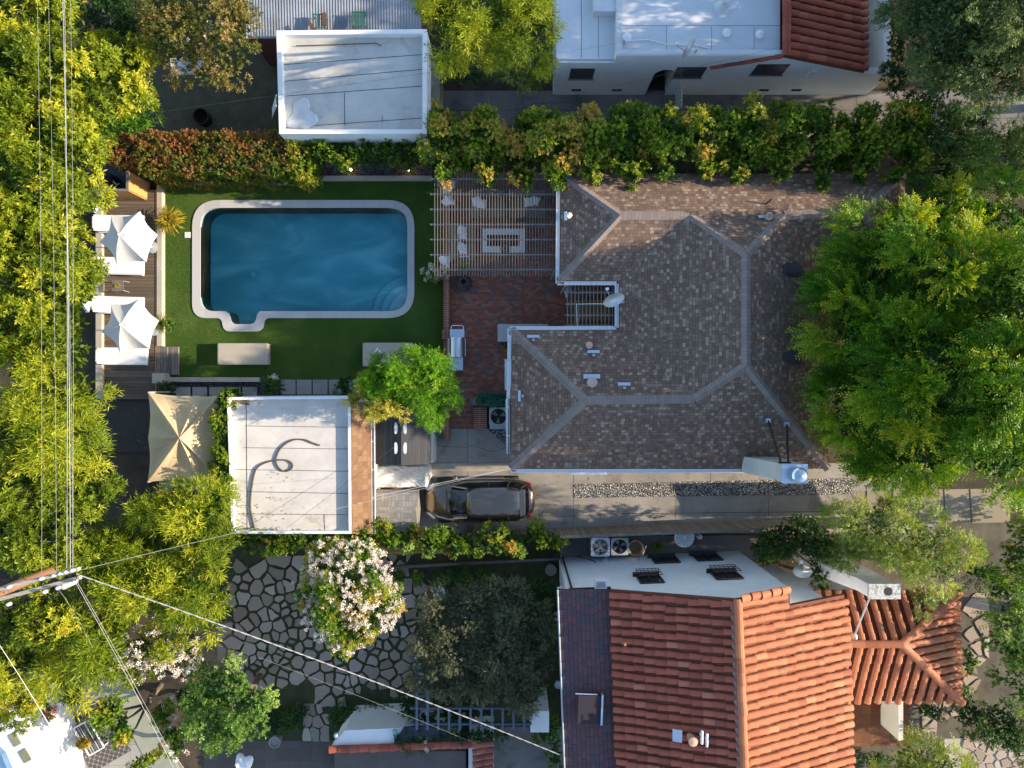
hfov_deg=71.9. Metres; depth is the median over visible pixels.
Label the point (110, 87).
laurel tree
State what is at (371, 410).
golden tree
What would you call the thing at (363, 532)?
vine
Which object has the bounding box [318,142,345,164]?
shaded shrub
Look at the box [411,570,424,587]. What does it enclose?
round shrub
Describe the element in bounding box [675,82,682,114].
picket gate
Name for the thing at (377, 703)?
power line
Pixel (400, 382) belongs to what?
bright tree
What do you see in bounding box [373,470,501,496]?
power line
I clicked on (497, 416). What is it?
air conditioner
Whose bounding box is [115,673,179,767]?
side alley
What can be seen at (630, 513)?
pavement joint
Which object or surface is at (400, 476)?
silver tarp
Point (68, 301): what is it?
power line
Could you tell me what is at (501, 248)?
round stool
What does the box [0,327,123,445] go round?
narrow leaved tree
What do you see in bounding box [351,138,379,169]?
shaded shrub
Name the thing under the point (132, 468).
ground
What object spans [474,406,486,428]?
brick steps
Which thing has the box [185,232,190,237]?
skimmer cover
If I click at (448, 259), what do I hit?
patio chair
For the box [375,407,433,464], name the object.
black shed
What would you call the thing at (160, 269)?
stone ledge
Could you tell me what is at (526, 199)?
cushion
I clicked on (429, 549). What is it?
round clipped shrub
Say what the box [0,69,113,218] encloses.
laurel tree
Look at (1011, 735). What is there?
garden shrub
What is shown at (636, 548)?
round planter
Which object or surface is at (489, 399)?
green planter hedge
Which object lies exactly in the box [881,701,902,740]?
porch wall
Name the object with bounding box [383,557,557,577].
garden edging
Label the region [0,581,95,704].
laurel tree
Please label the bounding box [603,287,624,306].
satellite dish
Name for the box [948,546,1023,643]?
tree
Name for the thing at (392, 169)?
grass tuft
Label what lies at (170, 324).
pale leafy plant
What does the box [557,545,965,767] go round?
two storey tiled house
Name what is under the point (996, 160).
palm tree
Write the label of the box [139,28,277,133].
backyard soil
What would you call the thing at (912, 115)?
hedge tree
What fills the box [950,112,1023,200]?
dark shrub
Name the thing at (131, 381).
wood deck
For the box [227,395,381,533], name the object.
garage with hose
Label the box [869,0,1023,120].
dark canopy tree
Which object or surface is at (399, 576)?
round shrub
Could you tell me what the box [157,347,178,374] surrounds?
deck steps
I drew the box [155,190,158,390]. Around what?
deck fascia board
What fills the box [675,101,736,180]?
hedge tree
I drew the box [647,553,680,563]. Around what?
window
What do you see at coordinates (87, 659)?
narrow leaved tree
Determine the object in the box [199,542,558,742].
garden ground
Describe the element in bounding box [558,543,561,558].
side gate
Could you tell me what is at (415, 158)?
shaded shrub
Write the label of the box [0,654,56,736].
laurel tree
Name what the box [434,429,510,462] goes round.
courtyard paving
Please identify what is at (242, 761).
chair cover
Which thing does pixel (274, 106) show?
white ladder
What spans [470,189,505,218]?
outdoor sofa
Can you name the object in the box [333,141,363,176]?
shaded shrub
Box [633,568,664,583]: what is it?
window
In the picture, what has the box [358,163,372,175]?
blue succulent
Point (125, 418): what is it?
deck pad
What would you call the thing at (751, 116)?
hedge tree
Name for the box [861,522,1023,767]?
garden soil
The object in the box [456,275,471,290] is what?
fire pot
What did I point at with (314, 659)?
power line
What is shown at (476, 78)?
dark shrub
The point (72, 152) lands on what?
power line
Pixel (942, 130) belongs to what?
shaded hedge
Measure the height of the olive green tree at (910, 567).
7.371 m
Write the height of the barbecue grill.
1.090 m
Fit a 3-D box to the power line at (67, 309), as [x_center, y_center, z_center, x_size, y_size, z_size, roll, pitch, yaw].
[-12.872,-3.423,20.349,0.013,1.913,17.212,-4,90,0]
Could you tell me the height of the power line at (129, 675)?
2.508 m
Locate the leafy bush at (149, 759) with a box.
[125,740,168,767]
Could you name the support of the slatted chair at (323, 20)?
on the corrugated roof building
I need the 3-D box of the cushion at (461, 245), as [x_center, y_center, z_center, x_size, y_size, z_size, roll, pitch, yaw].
[-2.100,-5.693,29.380,0.376,0.243,0.400,27,90,0]
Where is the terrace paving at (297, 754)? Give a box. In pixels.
[204,741,334,767]
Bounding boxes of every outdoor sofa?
[450,226,475,261]
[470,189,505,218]
[508,189,546,218]
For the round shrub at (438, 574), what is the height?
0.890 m
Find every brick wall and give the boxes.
[442,330,449,339]
[444,205,450,439]
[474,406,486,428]
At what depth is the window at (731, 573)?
26.38 m
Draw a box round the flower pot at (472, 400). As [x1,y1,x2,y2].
[470,397,477,404]
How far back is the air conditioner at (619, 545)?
29.25 m
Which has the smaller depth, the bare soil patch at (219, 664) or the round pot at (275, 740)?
the round pot at (275, 740)
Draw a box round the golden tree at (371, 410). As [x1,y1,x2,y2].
[340,377,412,425]
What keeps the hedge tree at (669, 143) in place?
on the ground at (132, 468)
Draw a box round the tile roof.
[469,716,493,767]
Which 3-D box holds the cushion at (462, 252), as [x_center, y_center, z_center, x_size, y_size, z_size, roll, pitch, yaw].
[-2.023,-5.462,29.380,0.376,0.243,0.400,-7,90,0]
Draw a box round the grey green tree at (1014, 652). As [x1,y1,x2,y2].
[979,503,1023,716]
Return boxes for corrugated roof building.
[244,0,428,65]
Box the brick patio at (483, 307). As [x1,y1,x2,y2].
[444,172,618,400]
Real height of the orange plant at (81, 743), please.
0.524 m
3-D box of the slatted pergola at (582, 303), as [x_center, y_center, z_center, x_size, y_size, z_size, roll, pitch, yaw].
[3.058,-3.000,28.600,2.011,2.800,1.772,0,90,0]
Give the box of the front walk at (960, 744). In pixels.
[944,738,1023,767]
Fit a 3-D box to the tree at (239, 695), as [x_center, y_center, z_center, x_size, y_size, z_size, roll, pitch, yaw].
[-10.751,11.976,27.421,4.378,5.206,3.934,-32,90,0]
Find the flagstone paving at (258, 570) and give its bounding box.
[217,555,432,706]
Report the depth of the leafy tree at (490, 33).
22.91 m
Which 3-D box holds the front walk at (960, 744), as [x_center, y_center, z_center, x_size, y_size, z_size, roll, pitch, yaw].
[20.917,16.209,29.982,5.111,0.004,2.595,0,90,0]
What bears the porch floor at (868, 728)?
on the garden soil at (995, 534)
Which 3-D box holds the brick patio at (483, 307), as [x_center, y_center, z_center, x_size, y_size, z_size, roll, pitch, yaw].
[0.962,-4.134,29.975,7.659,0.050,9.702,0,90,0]
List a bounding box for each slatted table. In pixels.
[170,57,202,75]
[575,300,610,319]
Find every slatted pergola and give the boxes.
[430,172,555,279]
[560,285,616,328]
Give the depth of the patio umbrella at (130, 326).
27.61 m
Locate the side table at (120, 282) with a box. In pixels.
[112,280,128,291]
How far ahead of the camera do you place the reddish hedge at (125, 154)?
27.99 m
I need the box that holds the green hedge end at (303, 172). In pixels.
[284,139,323,193]
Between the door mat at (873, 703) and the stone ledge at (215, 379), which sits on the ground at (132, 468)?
the stone ledge at (215, 379)
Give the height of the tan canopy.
3.161 m
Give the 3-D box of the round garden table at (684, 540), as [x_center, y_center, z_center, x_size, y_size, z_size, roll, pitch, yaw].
[7.142,6.365,29.623,0.840,0.754,0.840,0,90,0]
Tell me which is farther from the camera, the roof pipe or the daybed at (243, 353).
the daybed at (243, 353)
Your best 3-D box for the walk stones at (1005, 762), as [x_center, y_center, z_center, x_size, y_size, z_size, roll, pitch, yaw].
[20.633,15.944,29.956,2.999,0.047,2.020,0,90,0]
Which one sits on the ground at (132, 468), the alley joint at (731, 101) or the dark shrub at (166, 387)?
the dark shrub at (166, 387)
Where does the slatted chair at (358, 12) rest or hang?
on the corrugated roof building
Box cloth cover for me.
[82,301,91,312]
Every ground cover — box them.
[257,699,309,735]
[326,698,400,732]
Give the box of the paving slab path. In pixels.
[176,380,358,395]
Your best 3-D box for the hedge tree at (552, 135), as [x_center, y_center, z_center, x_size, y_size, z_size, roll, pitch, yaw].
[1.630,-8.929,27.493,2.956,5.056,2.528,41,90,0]
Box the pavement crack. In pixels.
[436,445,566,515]
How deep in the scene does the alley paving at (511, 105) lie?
29.98 m
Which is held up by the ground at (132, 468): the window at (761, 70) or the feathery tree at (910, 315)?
the feathery tree at (910, 315)
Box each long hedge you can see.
[229,527,386,558]
[375,515,570,557]
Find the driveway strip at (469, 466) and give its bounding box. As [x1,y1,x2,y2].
[431,463,510,470]
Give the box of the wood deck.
[104,190,156,398]
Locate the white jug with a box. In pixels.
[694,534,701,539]
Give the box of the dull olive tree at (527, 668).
[402,573,560,720]
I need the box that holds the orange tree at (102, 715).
[84,682,163,750]
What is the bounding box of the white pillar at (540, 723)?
[529,687,548,731]
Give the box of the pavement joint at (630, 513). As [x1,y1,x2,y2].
[467,429,840,530]
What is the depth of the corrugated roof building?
27.37 m
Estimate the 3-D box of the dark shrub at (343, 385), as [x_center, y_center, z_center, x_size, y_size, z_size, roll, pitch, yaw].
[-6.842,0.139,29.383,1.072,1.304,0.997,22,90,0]
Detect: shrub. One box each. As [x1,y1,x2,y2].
[101,101,164,141]
[156,380,179,394]
[302,138,332,168]
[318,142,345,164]
[331,376,354,395]
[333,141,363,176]
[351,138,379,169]
[371,138,397,168]
[382,138,413,170]
[392,569,405,582]
[401,140,430,172]
[401,540,416,555]
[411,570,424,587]
[420,543,437,558]
[430,41,483,89]
[431,570,444,585]
[443,541,462,559]
[443,568,456,584]
[453,563,473,585]
[466,542,485,558]
[475,568,488,582]
[476,40,554,96]
[485,543,502,555]
[514,542,528,558]
[524,574,556,630]
[750,512,848,589]
[850,750,891,767]
[877,8,919,99]
[919,701,952,722]
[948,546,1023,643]
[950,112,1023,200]
[950,681,1023,767]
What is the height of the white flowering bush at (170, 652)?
5.439 m
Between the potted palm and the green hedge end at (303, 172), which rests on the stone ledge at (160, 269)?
the potted palm
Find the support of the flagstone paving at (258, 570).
on the garden ground at (303, 691)
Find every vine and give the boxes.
[204,386,243,536]
[231,526,370,544]
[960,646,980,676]
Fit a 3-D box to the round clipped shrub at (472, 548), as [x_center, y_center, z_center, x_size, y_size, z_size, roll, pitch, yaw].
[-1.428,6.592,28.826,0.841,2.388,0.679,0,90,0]
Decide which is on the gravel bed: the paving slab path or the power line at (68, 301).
the paving slab path
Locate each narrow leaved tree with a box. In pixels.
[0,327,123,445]
[0,386,116,492]
[14,584,145,721]
[59,543,235,651]
[76,486,183,589]
[140,470,245,588]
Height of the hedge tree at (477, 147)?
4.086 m
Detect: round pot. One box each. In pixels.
[269,734,282,748]
[545,564,556,575]
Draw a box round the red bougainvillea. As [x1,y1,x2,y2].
[41,698,57,721]
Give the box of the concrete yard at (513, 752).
[494,727,562,767]
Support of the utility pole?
on the ground at (132, 468)
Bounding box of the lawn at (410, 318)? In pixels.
[165,180,443,380]
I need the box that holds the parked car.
[423,475,534,528]
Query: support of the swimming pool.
in the lawn at (410, 318)
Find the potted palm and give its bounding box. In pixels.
[154,205,187,235]
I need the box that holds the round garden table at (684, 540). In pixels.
[674,534,693,547]
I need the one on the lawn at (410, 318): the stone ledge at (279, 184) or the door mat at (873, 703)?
the stone ledge at (279, 184)
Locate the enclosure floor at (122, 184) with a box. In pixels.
[93,170,137,188]
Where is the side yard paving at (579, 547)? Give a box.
[562,535,758,559]
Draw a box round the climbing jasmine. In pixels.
[393,687,508,759]
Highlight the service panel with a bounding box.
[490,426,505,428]
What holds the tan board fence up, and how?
on the driveway
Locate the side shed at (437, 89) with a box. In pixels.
[431,69,443,139]
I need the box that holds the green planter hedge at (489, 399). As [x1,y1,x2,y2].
[475,391,506,407]
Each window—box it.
[568,68,594,80]
[569,586,610,588]
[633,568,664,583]
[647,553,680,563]
[671,67,706,78]
[689,550,723,561]
[706,564,743,579]
[748,64,790,76]
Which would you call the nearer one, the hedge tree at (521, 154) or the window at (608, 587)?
the window at (608, 587)
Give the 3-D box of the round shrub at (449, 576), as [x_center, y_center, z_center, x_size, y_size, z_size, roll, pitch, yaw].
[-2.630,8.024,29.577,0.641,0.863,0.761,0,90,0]
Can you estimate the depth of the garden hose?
27.13 m
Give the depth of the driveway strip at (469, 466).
29.97 m
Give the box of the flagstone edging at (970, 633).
[921,593,989,731]
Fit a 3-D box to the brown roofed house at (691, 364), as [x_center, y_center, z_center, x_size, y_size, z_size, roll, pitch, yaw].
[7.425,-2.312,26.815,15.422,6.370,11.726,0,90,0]
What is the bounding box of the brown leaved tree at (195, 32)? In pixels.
[128,0,263,93]
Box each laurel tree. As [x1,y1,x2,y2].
[0,0,121,126]
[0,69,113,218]
[0,143,118,252]
[0,208,109,314]
[0,275,96,379]
[0,442,128,587]
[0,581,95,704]
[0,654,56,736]
[29,26,161,171]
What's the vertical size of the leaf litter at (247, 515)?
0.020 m
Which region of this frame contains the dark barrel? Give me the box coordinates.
[192,108,212,126]
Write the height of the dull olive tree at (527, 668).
4.945 m
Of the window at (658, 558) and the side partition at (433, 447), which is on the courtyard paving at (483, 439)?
the side partition at (433, 447)
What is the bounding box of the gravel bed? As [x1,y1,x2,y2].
[157,381,340,395]
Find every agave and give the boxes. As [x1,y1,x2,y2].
[435,429,443,441]
[455,260,471,275]
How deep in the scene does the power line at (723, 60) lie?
25.61 m
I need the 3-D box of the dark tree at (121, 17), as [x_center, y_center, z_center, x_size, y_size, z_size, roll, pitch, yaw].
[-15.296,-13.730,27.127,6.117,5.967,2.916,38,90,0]
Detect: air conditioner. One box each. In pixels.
[489,407,505,425]
[589,537,609,556]
[609,536,628,554]
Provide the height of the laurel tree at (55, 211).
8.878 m
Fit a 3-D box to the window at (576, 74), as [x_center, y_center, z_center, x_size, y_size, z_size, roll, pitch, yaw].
[2.763,-12.259,27.970,1.030,0.980,0.048,0,90,0]
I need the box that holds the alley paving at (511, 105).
[444,91,1023,138]
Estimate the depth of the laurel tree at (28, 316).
22.84 m
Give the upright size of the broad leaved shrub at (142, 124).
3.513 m
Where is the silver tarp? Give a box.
[377,463,431,487]
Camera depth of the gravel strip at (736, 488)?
29.97 m
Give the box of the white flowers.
[419,262,449,283]
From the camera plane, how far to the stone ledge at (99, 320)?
29.58 m
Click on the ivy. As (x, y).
(555, 759)
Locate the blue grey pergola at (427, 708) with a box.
[409,639,530,729]
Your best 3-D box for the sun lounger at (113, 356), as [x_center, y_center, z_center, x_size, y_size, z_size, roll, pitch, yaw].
[-16.198,-1.161,29.436,2.014,0.628,0.720,1,90,0]
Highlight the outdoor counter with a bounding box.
[498,324,547,341]
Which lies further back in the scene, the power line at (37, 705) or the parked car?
the parked car
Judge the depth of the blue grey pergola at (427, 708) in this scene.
27.58 m
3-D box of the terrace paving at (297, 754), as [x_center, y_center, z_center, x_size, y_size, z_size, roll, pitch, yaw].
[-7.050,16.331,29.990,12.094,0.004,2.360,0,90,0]
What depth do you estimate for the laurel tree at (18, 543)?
23.04 m
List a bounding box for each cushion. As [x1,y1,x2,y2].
[458,226,465,232]
[458,232,465,238]
[458,241,467,250]
[459,248,467,257]
[471,196,479,206]
[476,199,485,208]
[524,197,533,206]
[533,196,540,205]
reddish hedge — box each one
[101,130,153,177]
[135,127,306,191]
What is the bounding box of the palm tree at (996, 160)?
[930,111,1023,212]
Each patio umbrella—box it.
[100,211,157,264]
[101,298,158,353]
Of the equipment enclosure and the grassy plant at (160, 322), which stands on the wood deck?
the grassy plant at (160, 322)
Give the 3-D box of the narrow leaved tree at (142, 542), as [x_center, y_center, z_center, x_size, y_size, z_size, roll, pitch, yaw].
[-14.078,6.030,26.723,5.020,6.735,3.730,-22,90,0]
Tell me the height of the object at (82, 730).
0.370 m
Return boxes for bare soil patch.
[185,647,234,683]
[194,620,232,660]
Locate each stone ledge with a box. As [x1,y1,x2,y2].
[96,192,103,398]
[157,182,316,185]
[157,185,164,346]
[168,377,260,381]
[319,176,432,180]
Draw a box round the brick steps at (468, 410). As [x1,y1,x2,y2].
[438,401,473,416]
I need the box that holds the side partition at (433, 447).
[430,415,435,462]
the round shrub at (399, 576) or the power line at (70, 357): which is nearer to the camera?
the power line at (70, 357)
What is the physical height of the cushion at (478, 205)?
0.243 m
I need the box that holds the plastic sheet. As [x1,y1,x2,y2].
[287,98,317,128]
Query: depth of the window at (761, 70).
27.63 m
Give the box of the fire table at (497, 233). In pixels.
[482,229,524,252]
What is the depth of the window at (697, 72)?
27.90 m
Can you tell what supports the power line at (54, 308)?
attached to the utility pole
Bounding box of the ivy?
[529,713,562,767]
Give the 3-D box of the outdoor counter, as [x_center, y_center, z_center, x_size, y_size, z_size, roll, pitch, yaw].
[0.448,-2.109,29.500,2.080,0.900,0.725,0,90,0]
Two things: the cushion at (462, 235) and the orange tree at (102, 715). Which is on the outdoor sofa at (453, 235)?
the cushion at (462, 235)
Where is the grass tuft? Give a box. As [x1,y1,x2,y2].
[386,162,398,174]
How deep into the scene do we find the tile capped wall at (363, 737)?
28.05 m
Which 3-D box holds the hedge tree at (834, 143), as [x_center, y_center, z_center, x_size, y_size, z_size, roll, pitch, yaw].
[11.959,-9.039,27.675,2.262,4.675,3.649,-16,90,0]
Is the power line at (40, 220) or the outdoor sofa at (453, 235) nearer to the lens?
the power line at (40, 220)
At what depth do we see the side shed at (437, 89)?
28.40 m
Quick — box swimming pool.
[192,200,413,331]
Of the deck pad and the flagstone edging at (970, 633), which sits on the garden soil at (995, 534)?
the flagstone edging at (970, 633)
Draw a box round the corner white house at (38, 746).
[0,667,84,767]
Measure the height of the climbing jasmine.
1.642 m
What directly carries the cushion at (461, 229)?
on the outdoor sofa at (453, 235)
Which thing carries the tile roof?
on the ground at (132, 468)
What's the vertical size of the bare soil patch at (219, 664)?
0.004 m
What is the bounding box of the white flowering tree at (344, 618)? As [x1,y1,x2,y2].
[291,536,407,661]
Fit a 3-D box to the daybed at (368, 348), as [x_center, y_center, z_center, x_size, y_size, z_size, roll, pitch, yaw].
[-5.198,-1.232,29.755,2.134,0.390,1.009,0,90,0]
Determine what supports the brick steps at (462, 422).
on the ground at (132, 468)
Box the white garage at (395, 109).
[276,29,434,158]
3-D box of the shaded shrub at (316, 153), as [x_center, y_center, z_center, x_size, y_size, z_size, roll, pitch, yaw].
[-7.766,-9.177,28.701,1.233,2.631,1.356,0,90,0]
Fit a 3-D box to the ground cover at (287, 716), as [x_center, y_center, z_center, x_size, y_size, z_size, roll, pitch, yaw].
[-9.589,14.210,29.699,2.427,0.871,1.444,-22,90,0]
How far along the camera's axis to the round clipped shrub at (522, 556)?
27.88 m
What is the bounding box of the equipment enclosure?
[94,171,149,199]
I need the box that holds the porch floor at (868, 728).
[849,701,909,745]
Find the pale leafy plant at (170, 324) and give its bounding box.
[162,318,176,332]
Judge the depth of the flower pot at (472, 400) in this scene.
29.09 m
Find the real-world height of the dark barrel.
0.500 m
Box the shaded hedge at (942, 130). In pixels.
[893,81,1002,205]
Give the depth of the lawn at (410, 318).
29.97 m
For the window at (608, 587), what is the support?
in the two storey tiled house at (713, 659)
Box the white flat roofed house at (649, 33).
[553,0,889,94]
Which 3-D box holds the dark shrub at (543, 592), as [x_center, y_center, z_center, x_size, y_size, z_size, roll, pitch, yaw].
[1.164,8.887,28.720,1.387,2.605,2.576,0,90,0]
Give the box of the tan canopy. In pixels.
[147,391,242,482]
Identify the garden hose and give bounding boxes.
[250,439,319,529]
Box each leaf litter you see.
[230,505,258,529]
[232,400,249,404]
[234,566,411,689]
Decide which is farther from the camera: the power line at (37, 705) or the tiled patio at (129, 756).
the tiled patio at (129, 756)
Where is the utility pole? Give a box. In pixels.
[0,526,158,606]
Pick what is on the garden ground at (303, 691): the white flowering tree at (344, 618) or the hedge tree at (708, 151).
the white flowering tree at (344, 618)
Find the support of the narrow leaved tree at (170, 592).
on the ground at (132, 468)
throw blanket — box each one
[441,180,455,195]
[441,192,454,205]
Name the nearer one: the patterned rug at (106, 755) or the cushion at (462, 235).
the cushion at (462, 235)
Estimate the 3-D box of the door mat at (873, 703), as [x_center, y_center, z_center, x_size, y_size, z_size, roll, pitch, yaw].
[15.380,13.474,29.851,0.952,0.049,0.294,0,90,0]
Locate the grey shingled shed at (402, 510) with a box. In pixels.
[375,487,420,526]
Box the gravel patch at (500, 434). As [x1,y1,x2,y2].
[489,429,505,445]
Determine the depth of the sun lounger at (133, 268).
29.39 m
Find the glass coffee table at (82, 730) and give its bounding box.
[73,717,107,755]
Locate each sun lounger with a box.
[91,296,144,313]
[92,215,144,233]
[94,256,144,275]
[95,347,147,364]
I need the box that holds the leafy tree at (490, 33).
[407,0,566,82]
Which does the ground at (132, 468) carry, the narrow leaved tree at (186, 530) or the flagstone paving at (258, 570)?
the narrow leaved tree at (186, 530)
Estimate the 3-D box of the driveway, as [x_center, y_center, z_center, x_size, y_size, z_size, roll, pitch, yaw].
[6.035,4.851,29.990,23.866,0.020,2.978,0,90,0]
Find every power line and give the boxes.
[0,646,72,766]
[37,3,41,376]
[48,0,56,573]
[63,14,70,568]
[64,0,67,568]
[65,155,72,501]
[70,0,72,184]
[76,574,558,754]
[76,584,172,765]
[78,584,176,765]
[81,468,511,569]
[162,42,624,111]
[259,657,489,749]
[287,362,505,527]
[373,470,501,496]
[552,19,893,100]
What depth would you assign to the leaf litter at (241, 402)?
27.18 m
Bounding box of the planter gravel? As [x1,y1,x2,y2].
[319,162,431,174]
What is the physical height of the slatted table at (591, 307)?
0.440 m
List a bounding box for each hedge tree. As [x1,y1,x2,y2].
[411,98,470,191]
[459,103,513,187]
[496,105,546,192]
[524,105,587,191]
[567,101,617,185]
[601,99,663,191]
[641,100,700,182]
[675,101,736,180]
[707,91,778,185]
[755,99,813,184]
[787,97,854,195]
[826,100,890,186]
[879,97,943,183]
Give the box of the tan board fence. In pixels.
[460,517,867,541]
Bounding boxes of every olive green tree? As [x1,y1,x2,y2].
[815,491,990,623]
[863,720,979,767]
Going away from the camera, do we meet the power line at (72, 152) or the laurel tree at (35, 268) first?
the power line at (72, 152)
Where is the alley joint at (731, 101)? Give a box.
[491,95,984,118]
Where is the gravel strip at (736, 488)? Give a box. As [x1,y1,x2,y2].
[574,478,851,497]
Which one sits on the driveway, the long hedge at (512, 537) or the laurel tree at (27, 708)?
the long hedge at (512, 537)
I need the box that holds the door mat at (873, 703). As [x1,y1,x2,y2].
[870,701,880,705]
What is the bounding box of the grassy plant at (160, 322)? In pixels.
[154,311,174,334]
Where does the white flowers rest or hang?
in the flower pot
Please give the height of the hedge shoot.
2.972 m
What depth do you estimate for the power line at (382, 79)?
25.55 m
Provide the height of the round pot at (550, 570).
0.400 m
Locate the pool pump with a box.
[100,171,119,186]
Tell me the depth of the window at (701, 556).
29.23 m
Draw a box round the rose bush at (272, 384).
[259,374,285,395]
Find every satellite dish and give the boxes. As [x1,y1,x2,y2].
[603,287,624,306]
[674,38,697,57]
[793,560,811,577]
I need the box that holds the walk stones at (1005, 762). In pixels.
[963,736,1023,767]
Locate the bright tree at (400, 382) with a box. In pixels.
[351,342,465,433]
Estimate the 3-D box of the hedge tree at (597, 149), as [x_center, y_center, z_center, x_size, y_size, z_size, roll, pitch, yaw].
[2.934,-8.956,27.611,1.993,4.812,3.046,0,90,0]
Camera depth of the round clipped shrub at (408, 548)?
27.92 m
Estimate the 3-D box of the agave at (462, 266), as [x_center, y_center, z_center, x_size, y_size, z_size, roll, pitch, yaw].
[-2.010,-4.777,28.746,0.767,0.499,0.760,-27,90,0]
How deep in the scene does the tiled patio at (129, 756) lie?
29.95 m
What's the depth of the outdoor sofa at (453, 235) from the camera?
29.53 m
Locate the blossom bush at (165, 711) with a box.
[149,677,195,762]
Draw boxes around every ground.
[0,0,1023,767]
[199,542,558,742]
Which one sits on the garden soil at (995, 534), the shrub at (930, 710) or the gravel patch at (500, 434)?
the shrub at (930, 710)
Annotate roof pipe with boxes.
[296,43,381,45]
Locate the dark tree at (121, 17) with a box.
[66,0,171,82]
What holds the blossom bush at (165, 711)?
on the garden ground at (303, 691)
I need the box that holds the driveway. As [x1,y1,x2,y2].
[390,463,934,532]
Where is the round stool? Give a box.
[500,243,508,253]
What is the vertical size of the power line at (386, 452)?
0.330 m
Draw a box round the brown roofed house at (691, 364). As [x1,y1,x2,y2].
[505,173,906,483]
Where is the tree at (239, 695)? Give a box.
[175,648,279,758]
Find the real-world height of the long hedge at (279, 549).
2.792 m
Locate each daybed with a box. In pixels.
[217,343,269,364]
[363,343,413,366]
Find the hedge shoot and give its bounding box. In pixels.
[370,516,392,540]
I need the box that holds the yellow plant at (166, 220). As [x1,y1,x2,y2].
[160,212,175,227]
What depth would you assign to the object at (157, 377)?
29.45 m
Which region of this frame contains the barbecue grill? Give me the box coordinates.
[448,325,465,369]
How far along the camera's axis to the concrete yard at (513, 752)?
29.99 m
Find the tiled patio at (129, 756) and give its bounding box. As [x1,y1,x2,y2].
[63,677,183,767]
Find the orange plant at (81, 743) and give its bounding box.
[75,736,90,749]
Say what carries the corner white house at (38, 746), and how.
on the ground at (132, 468)
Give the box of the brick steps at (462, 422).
[451,417,473,428]
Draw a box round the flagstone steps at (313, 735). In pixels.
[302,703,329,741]
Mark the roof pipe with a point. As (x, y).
(338, 44)
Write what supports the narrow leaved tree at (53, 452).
on the ground at (132, 468)
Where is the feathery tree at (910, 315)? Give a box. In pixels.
[786,158,1023,517]
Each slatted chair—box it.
[307,12,327,29]
[351,11,366,28]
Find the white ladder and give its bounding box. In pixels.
[272,94,276,118]
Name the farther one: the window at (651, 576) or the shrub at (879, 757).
the shrub at (879, 757)
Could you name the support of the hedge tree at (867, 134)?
on the ground at (132, 468)
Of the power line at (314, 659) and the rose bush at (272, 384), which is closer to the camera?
the power line at (314, 659)
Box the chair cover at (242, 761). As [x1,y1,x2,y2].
[235,753,252,767]
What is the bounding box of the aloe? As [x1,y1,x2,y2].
[650,538,665,552]
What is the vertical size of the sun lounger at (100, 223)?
0.628 m
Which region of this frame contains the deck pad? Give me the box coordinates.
[95,393,149,451]
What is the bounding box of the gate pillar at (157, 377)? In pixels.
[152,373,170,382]
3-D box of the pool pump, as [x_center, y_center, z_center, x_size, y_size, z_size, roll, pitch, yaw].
[-16.754,-8.568,29.580,0.803,0.800,0.490,11,90,0]
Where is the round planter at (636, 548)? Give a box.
[629,540,643,556]
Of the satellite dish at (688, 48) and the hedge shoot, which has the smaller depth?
the satellite dish at (688, 48)
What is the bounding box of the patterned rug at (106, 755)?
[73,698,130,767]
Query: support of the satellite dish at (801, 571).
attached to the two storey tiled house at (713, 659)
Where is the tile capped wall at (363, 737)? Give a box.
[329,703,476,767]
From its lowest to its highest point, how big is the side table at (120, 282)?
0.444 m
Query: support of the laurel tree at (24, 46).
on the ground at (132, 468)
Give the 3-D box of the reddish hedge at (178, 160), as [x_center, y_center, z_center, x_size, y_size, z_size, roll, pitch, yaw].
[-11.639,-9.093,28.651,6.392,2.597,2.091,0,90,0]
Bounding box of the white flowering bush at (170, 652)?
[91,616,203,692]
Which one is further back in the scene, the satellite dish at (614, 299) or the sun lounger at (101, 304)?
the sun lounger at (101, 304)
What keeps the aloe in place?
on the side yard paving at (579, 547)

